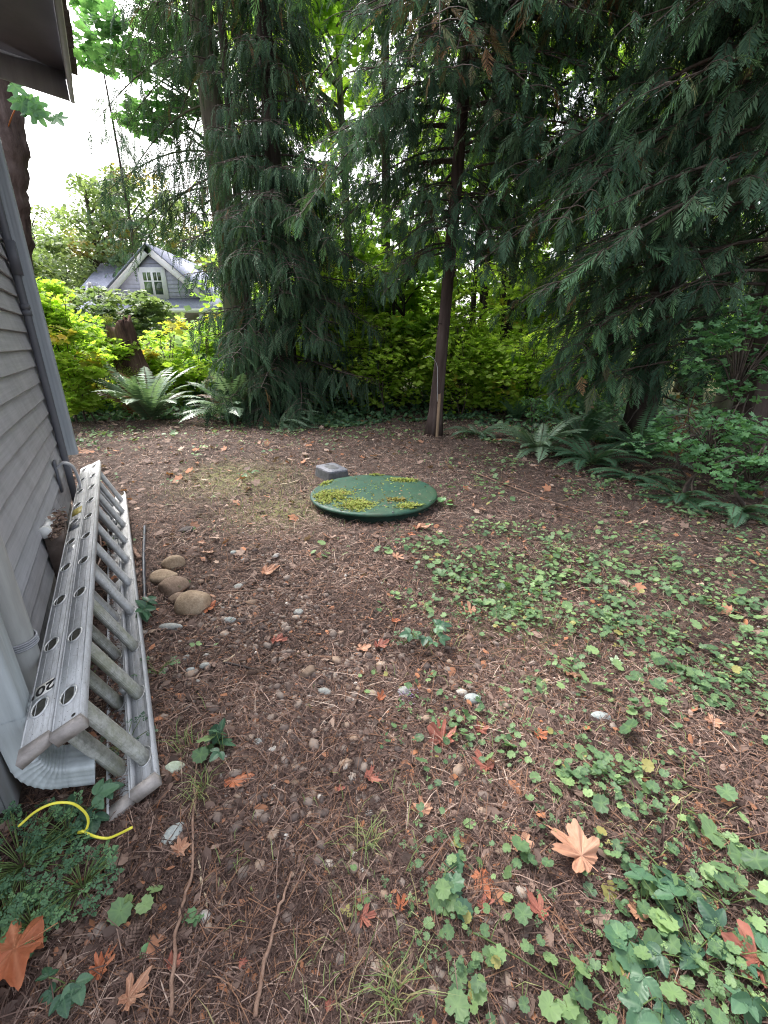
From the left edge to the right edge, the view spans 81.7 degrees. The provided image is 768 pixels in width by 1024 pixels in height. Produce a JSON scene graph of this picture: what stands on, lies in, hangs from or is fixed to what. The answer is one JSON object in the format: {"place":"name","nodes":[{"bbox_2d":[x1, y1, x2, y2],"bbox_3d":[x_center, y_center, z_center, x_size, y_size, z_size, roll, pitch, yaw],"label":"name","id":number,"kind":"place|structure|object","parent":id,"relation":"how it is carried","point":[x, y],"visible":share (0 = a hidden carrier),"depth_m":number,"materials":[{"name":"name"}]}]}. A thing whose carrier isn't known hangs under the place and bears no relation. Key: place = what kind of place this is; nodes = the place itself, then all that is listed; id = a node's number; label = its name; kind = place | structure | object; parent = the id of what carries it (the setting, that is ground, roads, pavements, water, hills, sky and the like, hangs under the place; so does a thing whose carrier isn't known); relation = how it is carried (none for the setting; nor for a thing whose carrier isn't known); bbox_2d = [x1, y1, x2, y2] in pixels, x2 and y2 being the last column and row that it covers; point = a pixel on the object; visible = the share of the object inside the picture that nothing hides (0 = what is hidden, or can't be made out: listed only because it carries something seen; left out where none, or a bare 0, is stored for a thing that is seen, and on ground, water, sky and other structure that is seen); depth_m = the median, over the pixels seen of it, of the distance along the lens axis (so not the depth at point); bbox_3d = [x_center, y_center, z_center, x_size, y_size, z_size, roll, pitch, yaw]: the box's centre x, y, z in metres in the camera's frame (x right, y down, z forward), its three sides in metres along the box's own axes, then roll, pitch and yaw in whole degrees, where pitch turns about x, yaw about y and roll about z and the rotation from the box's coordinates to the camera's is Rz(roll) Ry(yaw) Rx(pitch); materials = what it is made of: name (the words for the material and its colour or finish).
{"place":"outdoors","nodes":[
{"label":"outdoors","id":0,"kind":"place"},
{"bbox_2d":[0,345,767,1023],"bbox_3d":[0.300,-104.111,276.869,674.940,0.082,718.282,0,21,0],"label":"ground","id":1,"kind":"structure","parent":0,"point":[248,455],"depth_m":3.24,"materials":[{"name":"brown plant"}]},
{"bbox_2d":[0,867,42,942],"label":"feathery weed","id":2,"kind":"object","parent":1,"relation":"on","point":[4,913],"visible":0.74,"depth_m":1.07,"materials":[{"name":"green plant"}]},
{"bbox_2d":[0,915,57,990],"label":"maple leaf","id":3,"kind":"object","parent":1,"relation":"on","point":[15,951],"visible":1,"depth_m":0.95,"materials":[{"name":"orange plant"}]},
{"bbox_2d":[0,79,67,270],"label":"tree","id":4,"kind":"object","parent":1,"relation":"on","point":[16,108],"visible":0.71,"depth_m":4.45,"materials":[{"name":"brown plant"}]},
{"bbox_2d":[0,871,68,957],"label":"feathery weed","id":5,"kind":"object","parent":1,"relation":"on","point":[16,909],"visible":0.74,"depth_m":1.05,"materials":[{"name":"green plant"}]},
{"bbox_2d":[0,0,77,813],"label":"grey house","id":6,"kind":"structure","parent":1,"relation":"on","point":[36,45],"depth_m":2.60,"materials":[{"name":"paint"}]},
{"bbox_2d":[0,533,40,694],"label":"round pipe","id":7,"kind":"object","parent":6,"relation":"attached to","point":[23,635],"visible":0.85,"depth_m":1.40,"materials":[{"name":"white plastic"}]},
{"bbox_2d":[0,195,75,501],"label":"dark conduit","id":8,"kind":"object","parent":6,"relation":"attached to","point":[14,260],"visible":0.89,"depth_m":3.11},
{"bbox_2d":[0,138,78,454],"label":"corner downspout","id":9,"kind":"object","parent":6,"relation":"attached to","point":[28,277],"visible":0.69,"depth_m":3.12,"materials":[{"name":"grey metal"}]},
{"bbox_2d":[0,613,95,789],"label":"downspout","id":10,"kind":"object","parent":6,"relation":"attached to","point":[52,766],"visible":0.76,"depth_m":1.25,"materials":[{"name":"white metal"}]},
{"bbox_2d":[39,507,67,579],"bbox_3d":[-1.813,0.189,2.491,0.112,0.386,0.387,-12,24,-28],"label":"white pipe stub","id":11,"kind":"object","parent":6,"relation":"attached to","point":[53,529],"visible":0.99,"depth_m":2.37,"materials":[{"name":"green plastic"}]},
{"bbox_2d":[0,797,90,915],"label":"feathery weed","id":12,"kind":"object","parent":1,"relation":"on","point":[8,867],"visible":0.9,"depth_m":1.18,"materials":[{"name":"green plant"}]},
{"bbox_2d":[32,247,85,306],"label":"distant tree","id":13,"kind":"object","parent":1,"relation":"on","point":[38,265],"visible":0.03,"depth_m":29.69,"materials":[{"name":"green plant"}]},
{"bbox_2d":[15,790,104,862],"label":"feathery weed","id":14,"kind":"object","parent":1,"relation":"on","point":[37,837],"visible":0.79,"depth_m":1.21,"materials":[{"name":"green plant"}]},
{"bbox_2d":[18,801,132,839],"bbox_3d":[-0.808,0.818,1.181,0.296,0.157,0.047,0,21,0],"label":"yellow wire","id":15,"kind":"object","parent":14,"relation":"on","point":[83,811],"visible":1,"depth_m":1.18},
{"bbox_2d":[31,204,93,281],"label":"distant tree","id":16,"kind":"object","parent":1,"relation":"on","point":[42,209],"visible":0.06,"depth_m":44.38,"materials":[{"name":"green plant"}]},
{"bbox_2d":[35,966,93,1018],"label":"bramble seedling","id":17,"kind":"object","parent":1,"relation":"on","point":[68,997],"visible":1,"depth_m":0.92,"materials":[{"name":"green plant"}]},
{"bbox_2d":[31,222,108,298],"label":"distant tree","id":18,"kind":"object","parent":1,"relation":"on","point":[34,230],"visible":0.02,"depth_m":31.57,"materials":[{"name":"green plant"}]},
{"bbox_2d":[24,839,123,930],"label":"feathery weed","id":19,"kind":"object","parent":1,"relation":"on","point":[88,885],"visible":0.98,"depth_m":1.10,"materials":[{"name":"green plant"}]},
{"bbox_2d":[36,277,117,423],"bbox_3d":[-5.416,-2.506,7.149,1.853,2.303,1.590,0,21,0],"label":"leafy bush","id":20,"kind":"object","parent":1,"relation":"on","point":[58,322],"visible":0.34,"depth_m":7.12,"materials":[{"name":"green plant"}]},
{"bbox_2d":[32,172,133,306],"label":"distant tree","id":21,"kind":"object","parent":1,"relation":"on","point":[101,252],"visible":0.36,"depth_m":27.23,"materials":[{"name":"green plant"}]},
{"bbox_2d":[15,460,161,826],"bbox_3d":[-1.582,0.231,2.495,0.157,0.364,3.191,-34,32,-17],"label":"extension ladder","id":22,"kind":"object","parent":1,"relation":"on","point":[63,709],"visible":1,"depth_m":1.61,"materials":[{"name":"metal"}]},
{"bbox_2d":[55,778,124,838],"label":"leafy weed","id":23,"kind":"object","parent":1,"relation":"on","point":[106,789],"visible":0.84,"depth_m":1.29,"materials":[{"name":"green plant"}]},
{"bbox_2d":[49,309,142,412],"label":"leafy bush","id":24,"kind":"object","parent":1,"relation":"on","point":[115,349],"visible":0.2,"depth_m":8.28,"materials":[{"name":"green plant"}]},
{"bbox_2d":[61,285,186,386],"bbox_3d":[-6.840,-4.441,11.581,2.871,2.758,2.457,6,22,15],"label":"leafy bush","id":25,"kind":"object","parent":1,"relation":"on","point":[153,310],"visible":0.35,"depth_m":11.16,"materials":[{"name":"green plant"}]},
{"bbox_2d":[83,74,169,276],"bbox_3d":[-14.457,-16.820,25.466,3.835,16.003,4.339,-14,25,-32],"label":"background conifer","id":26,"kind":"object","parent":1,"relation":"on","point":[118,148],"visible":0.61,"depth_m":24.89,"materials":[{"name":"green plant"}]},
{"bbox_2d":[56,162,198,305],"bbox_3d":[-17.739,-17.440,31.843,9.329,12.640,8.955,0,21,0],"label":"distant tree","id":27,"kind":"object","parent":1,"relation":"on","point":[131,204],"visible":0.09,"depth_m":29.50,"materials":[{"name":"green plant"}]},
{"bbox_2d":[117,966,151,1010],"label":"maple leaf","id":28,"kind":"object","parent":1,"relation":"on","point":[128,997],"visible":1,"depth_m":0.93,"materials":[{"name":"orange plant"}]},
{"bbox_2d":[107,884,162,926],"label":"round leaf weed","id":29,"kind":"object","parent":1,"relation":"on","point":[119,912],"visible":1,"depth_m":1.06,"materials":[{"name":"green plant"}]},
{"bbox_2d":[101,313,169,413],"bbox_3d":[-4.856,-2.909,8.716,0.976,1.829,1.016,0,21,0],"label":"tree stump","id":30,"kind":"object","parent":1,"relation":"on","point":[123,329],"visible":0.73,"depth_m":8.48,"materials":[{"name":"brown wood"}]},
{"bbox_2d":[67,0,204,149],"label":"tall maple","id":31,"kind":"object","parent":1,"relation":"on","point":[95,57],"visible":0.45,"depth_m":10.49,"materials":[{"name":"green plant"}]},
{"bbox_2d":[79,364,202,419],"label":"sword fern","id":32,"kind":"object","parent":1,"relation":"on","point":[149,401],"visible":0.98,"depth_m":7.60,"materials":[{"name":"green plant"}]},
{"bbox_2d":[76,243,223,364],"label":"neighbour house","id":33,"kind":"structure","parent":1,"relation":"on","point":[157,276],"depth_m":24.27,"materials":[{"name":"grey"}]},
{"bbox_2d":[137,267,168,298],"bbox_3d":[-12.602,-12.478,24.260,1.468,1.579,0.083,0,21,0],"label":"window","id":34,"kind":"structure","parent":33,"relation":"in","point":[151,279],"depth_m":24.19,"materials":[{"name":"white glass"}]},
{"bbox_2d":[121,190,217,272],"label":"distant tree","id":35,"kind":"object","parent":1,"relation":"on","point":[200,261],"visible":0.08,"depth_m":33.73,"materials":[{"name":"green plant"}]},
{"bbox_2d":[158,576,189,598],"bbox_3d":[-1.168,0.417,2.482,0.132,0.113,0.148,15,25,34],"label":"stone","id":36,"kind":"object","parent":1,"relation":"on","point":[169,586],"visible":0.82,"depth_m":2.44,"materials":[{"name":"brown stone"}]},
{"bbox_2d":[137,320,228,405],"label":"leafy bush","id":37,"kind":"object","parent":1,"relation":"on","point":[157,363],"visible":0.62,"depth_m":9.43,"materials":[{"name":"green plant"}]},
{"bbox_2d":[169,721,203,1016],"bbox_3d":[-0.539,0.887,1.253,0.030,0.011,0.783,-6,22,-15],"label":"stick","id":38,"kind":"object","parent":1,"relation":"on","point":[171,990],"visible":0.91,"depth_m":1.05,"materials":[{"name":"brown wood"}]},
{"bbox_2d":[174,590,210,617],"bbox_3d":[-0.993,0.482,2.301,0.178,0.142,0.140,0,21,0],"label":"stone","id":39,"kind":"object","parent":1,"relation":"on","point":[194,602],"visible":0.85,"depth_m":2.26,"materials":[{"name":"beige stone"}]},
{"bbox_2d":[78,0,348,386],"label":"tall fir","id":40,"kind":"object","parent":1,"relation":"on","point":[205,117],"visible":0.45,"depth_m":9.12,"materials":[{"name":"green plant"}]},
{"bbox_2d":[204,718,235,761],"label":"leafy weed","id":41,"kind":"object","parent":1,"relation":"on","point":[216,729],"visible":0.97,"depth_m":1.49,"materials":[{"name":"green plant"}]},
{"bbox_2d":[177,364,280,422],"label":"sword fern","id":42,"kind":"object","parent":1,"relation":"on","point":[237,402],"visible":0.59,"depth_m":7.57,"materials":[{"name":"green plant"}]},
{"bbox_2d":[137,0,328,375],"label":"slim fir","id":43,"kind":"object","parent":1,"relation":"on","point":[199,39],"visible":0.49,"depth_m":7.77,"materials":[{"name":"green plant"}]},
{"bbox_2d":[253,872,292,1017],"bbox_3d":[-0.255,0.974,1.019,0.020,0.012,0.263,2,21,5],"label":"stick","id":44,"kind":"object","parent":1,"relation":"on","point":[256,1003],"visible":1,"depth_m":0.98,"materials":[{"name":"brown wood"}]},
{"bbox_2d":[177,0,405,433],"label":"drooping spruce","id":45,"kind":"object","parent":1,"relation":"on","point":[257,340],"visible":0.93,"depth_m":7.26,"materials":[{"name":"green plant"}]},
{"bbox_2d":[217,0,391,296],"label":"tall maple","id":46,"kind":"object","parent":1,"relation":"on","point":[334,27],"visible":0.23,"depth_m":9.21,"materials":[{"name":"green plant"}]},
{"bbox_2d":[315,462,348,480],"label":"concrete block","id":47,"kind":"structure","parent":1,"relation":"on","point":[329,471],"depth_m":4.56,"materials":[{"name":"grey concrete"}]},
{"bbox_2d":[251,161,415,332],"bbox_3d":[-1.452,-6.074,11.876,4.662,5.604,3.431,12,24,28],"label":"young maple","id":48,"kind":"object","parent":1,"relation":"on","point":[355,249],"visible":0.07,"depth_m":11.30,"materials":[{"name":"green plant"}]},
{"bbox_2d":[272,307,421,408],"bbox_3d":[-0.757,-3.287,9.452,3.302,2.183,2.701,0,21,0],"label":"woodland shrub","id":49,"kind":"object","parent":1,"relation":"on","point":[298,351],"visible":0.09,"depth_m":8.88,"materials":[{"name":"green plant"}]},
{"bbox_2d":[318,266,393,410],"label":"sapling","id":50,"kind":"object","parent":1,"relation":"on","point":[336,273],"visible":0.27,"depth_m":8.38,"materials":[{"name":"green plant"}]},
{"bbox_2d":[310,473,436,523],"bbox_3d":[-0.088,-0.146,3.942,1.118,0.145,1.120,0,21,0],"label":"septic lid","id":51,"kind":"object","parent":1,"relation":"on","point":[373,498],"visible":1,"depth_m":3.73,"materials":[{"name":"green plastic"}]},
{"bbox_2d":[320,311,434,415],"bbox_3d":[-0.036,-2.804,8.463,2.325,1.923,1.913,0,21,0],"label":"woodland shrub","id":52,"kind":"object","parent":1,"relation":"on","point":[386,372],"visible":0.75,"depth_m":8.21,"materials":[{"name":"green plant"}]},
{"bbox_2d":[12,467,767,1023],"bbox_3d":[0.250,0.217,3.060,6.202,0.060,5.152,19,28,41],"label":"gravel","id":53,"kind":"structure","parent":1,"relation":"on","point":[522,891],"depth_m":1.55,"materials":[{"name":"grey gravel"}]},
{"bbox_2d":[331,4,453,261],"bbox_3d":[0.188,-11.353,11.123,3.145,16.005,3.167,0,21,0],"label":"background conifer","id":54,"kind":"object","parent":1,"relation":"on","point":[383,167],"visible":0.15,"depth_m":11.36,"materials":[{"name":"green plant"}]},
{"bbox_2d":[70,378,730,454],"bbox_3d":[0.190,-2.390,9.479,22.377,0.452,10.070,7,22,19],"label":"ivy ground cover","id":55,"kind":"object","parent":1,"relation":"on","point":[342,413],"visible":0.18,"depth_m":8.15,"materials":[{"name":"green plant"}]},
{"bbox_2d":[345,921,459,1023],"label":"grass tuft","id":56,"kind":"object","parent":1,"relation":"on","point":[388,997],"visible":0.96,"depth_m":0.92,"materials":[{"name":"green plant"}]},
{"bbox_2d":[366,221,439,400],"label":"sapling","id":57,"kind":"object","parent":1,"relation":"on","point":[416,295],"visible":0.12,"depth_m":9.31,"materials":[{"name":"green plant"}]},
{"bbox_2d":[346,221,472,407],"bbox_3d":[0.412,-3.734,8.821,2.474,3.406,2.345,16,26,36],"label":"young maple","id":58,"kind":"object","parent":1,"relation":"on","point":[420,317],"visible":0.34,"depth_m":8.40,"materials":[{"name":"green plant"}]},
{"bbox_2d":[70,413,767,1023],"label":"ground cover","id":59,"kind":"object","parent":1,"relation":"on","point":[458,1003],"visible":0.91,"depth_m":1.48,"materials":[{"name":"green plant"}]},
{"bbox_2d":[721,919,767,988],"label":"maple leaf","id":60,"kind":"object","parent":59,"relation":"on","point":[744,929],"visible":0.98,"depth_m":0.98,"materials":[{"name":"orange plant"}]},
{"bbox_2d":[72,403,767,631],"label":"fallen leaves","id":61,"kind":"object","parent":1,"relation":"on","point":[255,482],"visible":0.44,"depth_m":4.23,"materials":[{"name":"brown plant"}]},
{"bbox_2d":[399,619,451,647],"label":"nettle weed","id":62,"kind":"object","parent":1,"relation":"on","point":[440,625],"visible":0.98,"depth_m":1.98,"materials":[{"name":"green plant"}]},
{"bbox_2d":[427,718,455,747],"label":"maple leaf","id":63,"kind":"object","parent":1,"relation":"on","point":[432,727],"visible":0.89,"depth_m":1.54,"materials":[{"name":"orange plant"}]},
{"bbox_2d":[427,882,458,914],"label":"round leaf weed","id":64,"kind":"object","parent":1,"relation":"on","point":[433,901],"visible":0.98,"depth_m":1.07,"materials":[{"name":"green plant"}]},
{"bbox_2d":[139,0,761,379],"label":"distant woods","id":65,"kind":"object","parent":1,"relation":"on","point":[178,339],"depth_m":17.36,"materials":[{"name":"green plant"}]},
{"bbox_2d":[441,852,464,896],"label":"round leaf weed","id":66,"kind":"object","parent":1,"relation":"on","point":[456,879],"visible":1,"depth_m":1.12,"materials":[{"name":"green plant"}]},
{"bbox_2d":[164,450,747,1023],"bbox_3d":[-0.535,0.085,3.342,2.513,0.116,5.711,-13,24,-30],"label":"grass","id":67,"kind":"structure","parent":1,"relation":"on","point":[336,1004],"depth_m":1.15,"materials":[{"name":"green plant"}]},
{"bbox_2d":[405,322,513,414],"bbox_3d":[1.361,-2.641,8.311,1.880,1.727,1.682,-4,21,-11],"label":"woodland shrub","id":68,"kind":"object","parent":1,"relation":"on","point":[462,368],"visible":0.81,"depth_m":8.02,"materials":[{"name":"green plant"}]},
{"bbox_2d":[251,0,677,436],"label":"cedar tree","id":69,"kind":"object","parent":1,"relation":"on","point":[505,76],"visible":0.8,"depth_m":4.93,"materials":[{"name":"green plant"}]},
{"bbox_2d":[430,257,522,410],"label":"sapling","id":70,"kind":"object","parent":1,"relation":"on","point":[460,295],"visible":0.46,"depth_m":8.18,"materials":[{"name":"green plant"}]},
{"bbox_2d":[444,322,553,408],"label":"woodland shrub","id":71,"kind":"object","parent":1,"relation":"on","point":[510,335],"visible":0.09,"depth_m":8.82,"materials":[{"name":"green plant"}]},
{"bbox_2d":[406,6,594,339],"bbox_3d":[2.598,-6.407,10.078,4.586,7.507,3.571,0,21,0],"label":"thin stem maple","id":72,"kind":"object","parent":1,"relation":"on","point":[483,301],"visible":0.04,"depth_m":9.30,"materials":[{"name":"green plant"}]},
{"bbox_2d":[430,292,595,379],"bbox_3d":[3.620,-4.578,12.020,4.936,2.704,3.967,0,21,0],"label":"woodland shrub","id":73,"kind":"object","parent":1,"relation":"on","point":[489,307],"visible":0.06,"depth_m":11.29,"materials":[{"name":"green plant"}]},
{"bbox_2d":[477,226,570,395],"bbox_3d":[2.788,-3.929,9.207,1.699,3.490,1.262,9,22,21],"label":"sapling","id":74,"kind":"object","parent":1,"relation":"on","point":[526,290],"visible":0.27,"depth_m":9.03,"materials":[{"name":"green plant"}]},
{"bbox_2d":[456,201,595,345],"bbox_3d":[3.670,-5.503,11.221,3.753,5.008,3.459,-7,22,-18],"label":"young maple","id":75,"kind":"object","parent":1,"relation":"on","point":[520,280],"visible":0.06,"depth_m":10.80,"materials":[{"name":"green plant"}]},
{"bbox_2d":[467,322,598,416],"bbox_3d":[2.755,-2.506,8.007,2.343,1.692,1.957,-11,23,-26],"label":"woodland shrub","id":76,"kind":"object","parent":1,"relation":"on","point":[516,390],"visible":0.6,"depth_m":7.77,"materials":[{"name":"green plant"}]},
{"bbox_2d":[492,415,591,462],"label":"sword fern","id":77,"kind":"object","parent":1,"relation":"on","point":[525,437],"visible":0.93,"depth_m":5.60,"materials":[{"name":"green plant"}]},
{"bbox_2d":[462,1,638,398],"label":"thin stem maple","id":78,"kind":"object","parent":1,"relation":"on","point":[507,326],"depth_m":8.88,"materials":[{"name":"green plant"}]},
{"bbox_2d":[538,951,593,1023],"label":"yellow green weed","id":79,"kind":"object","parent":1,"relation":"on","point":[555,1011],"visible":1,"depth_m":0.90,"materials":[{"name":"green plant"}]},
{"bbox_2d":[544,818,599,872],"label":"maple leaf","id":80,"kind":"object","parent":1,"relation":"on","point":[578,846],"visible":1,"depth_m":1.18,"materials":[{"name":"orange plant"}]},
{"bbox_2d":[541,405,622,441],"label":"sword fern","id":81,"kind":"object","parent":1,"relation":"on","point":[588,423],"visible":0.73,"depth_m":5.96,"materials":[{"name":"green plant"}]},
{"bbox_2d":[413,0,767,447],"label":"cedar","id":82,"kind":"object","parent":1,"relation":"on","point":[640,398],"visible":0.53,"depth_m":4.69,"materials":[{"name":"green plant"}]},
{"bbox_2d":[536,435,657,471],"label":"sword fern","id":83,"kind":"object","parent":1,"relation":"on","point":[585,455],"visible":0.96,"depth_m":4.97,"materials":[{"name":"green plant"}]},
{"bbox_2d":[453,0,767,483],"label":"conifer tree","id":84,"kind":"object","parent":1,"relation":"on","point":[731,67],"visible":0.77,"depth_m":4.04,"materials":[{"name":"green plant"}]},
{"bbox_2d":[602,922,644,973],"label":"pale green weed","id":85,"kind":"object","parent":1,"relation":"on","point":[611,931],"visible":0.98,"depth_m":0.99,"materials":[{"name":"green plant"}]},
{"bbox_2d":[585,467,684,488],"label":"sword fern","id":86,"kind":"object","parent":1,"relation":"on","point":[623,473],"visible":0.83,"depth_m":4.42,"materials":[{"name":"green plant"}]},
{"bbox_2d":[606,919,686,1023],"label":"bramble","id":87,"kind":"object","parent":1,"relation":"on","point":[631,1002],"visible":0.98,"depth_m":0.89,"materials":[{"name":"green plant"}]},
{"bbox_2d":[590,402,709,469],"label":"sword fern","id":88,"kind":"object","parent":1,"relation":"on","point":[623,435],"visible":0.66,"depth_m":5.20,"materials":[{"name":"green plant"}]},
{"bbox_2d":[632,865,679,931],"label":"pale green weed","id":89,"kind":"object","parent":1,"relation":"on","point":[669,924],"visible":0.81,"depth_m":1.07,"materials":[{"name":"green plant"}]},
{"bbox_2d":[623,475,727,514],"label":"sword fern","id":90,"kind":"object","parent":1,"relation":"on","point":[690,500],"visible":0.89,"depth_m":3.87,"materials":[{"name":"green plant"}]},
{"bbox_2d":[615,3,766,401],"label":"background conifer","id":91,"kind":"object","parent":1,"relation":"on","point":[688,336],"visible":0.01,"depth_m":9.68,"materials":[{"name":"green plant"}]},
{"bbox_2d":[620,406,767,494],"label":"vine maple","id":92,"kind":"object","parent":1,"relation":"on","point":[724,425],"visible":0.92,"depth_m":3.88,"materials":[{"name":"green plant"}]},
{"bbox_2d":[623,862,767,1005],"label":"bramble","id":93,"kind":"object","parent":1,"relation":"on","point":[667,887],"visible":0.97,"depth_m":0.98,"materials":[{"name":"green plant"}]},
{"bbox_2d":[638,74,767,428],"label":"tree","id":94,"kind":"object","parent":1,"relation":"on","point":[727,403],"visible":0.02,"depth_m":7.04,"materials":[{"name":"green plant"}]},
{"bbox_2d":[663,897,767,1023],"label":"bramble","id":95,"kind":"object","parent":1,"relation":"on","point":[740,1001],"visible":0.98,"depth_m":0.96,"materials":[{"name":"green plant"}]},
{"bbox_2d":[668,295,767,493],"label":"vine maple","id":96,"kind":"object","parent":1,"relation":"on","point":[726,339],"visible":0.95,"depth_m":4.06,"materials":[{"name":"green plant"}]},
{"bbox_2d":[682,442,767,516],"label":"vine maple","id":97,"kind":"object","parent":1,"relation":"on","point":[757,468],"visible":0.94,"depth_m":3.62,"materials":[{"name":"green plant"}]},
{"bbox_2d":[682,860,767,904],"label":"round leaf weed","id":98,"kind":"object","parent":1,"relation":"on","point":[725,881],"visible":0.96,"depth_m":1.10,"materials":[{"name":"green plant"}]},
{"bbox_2d":[684,491,767,528],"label":"sword fern","id":99,"kind":"object","parent":1,"relation":"on","point":[738,512],"visible":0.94,"depth_m":3.40,"materials":[{"name":"green plant"}]},
{"bbox_2d":[700,816,767,874],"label":"round leaf weed","id":100,"kind":"object","parent":1,"relation":"on","point":[755,859],"visible":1,"depth_m":1.18,"materials":[{"name":"green plant"}]},
{"bbox_2d":[18,0,761,341],"label":"sky","id":101,"kind":"structure","parent":0,"point":[54,151],"materials":[{"name":"white"}]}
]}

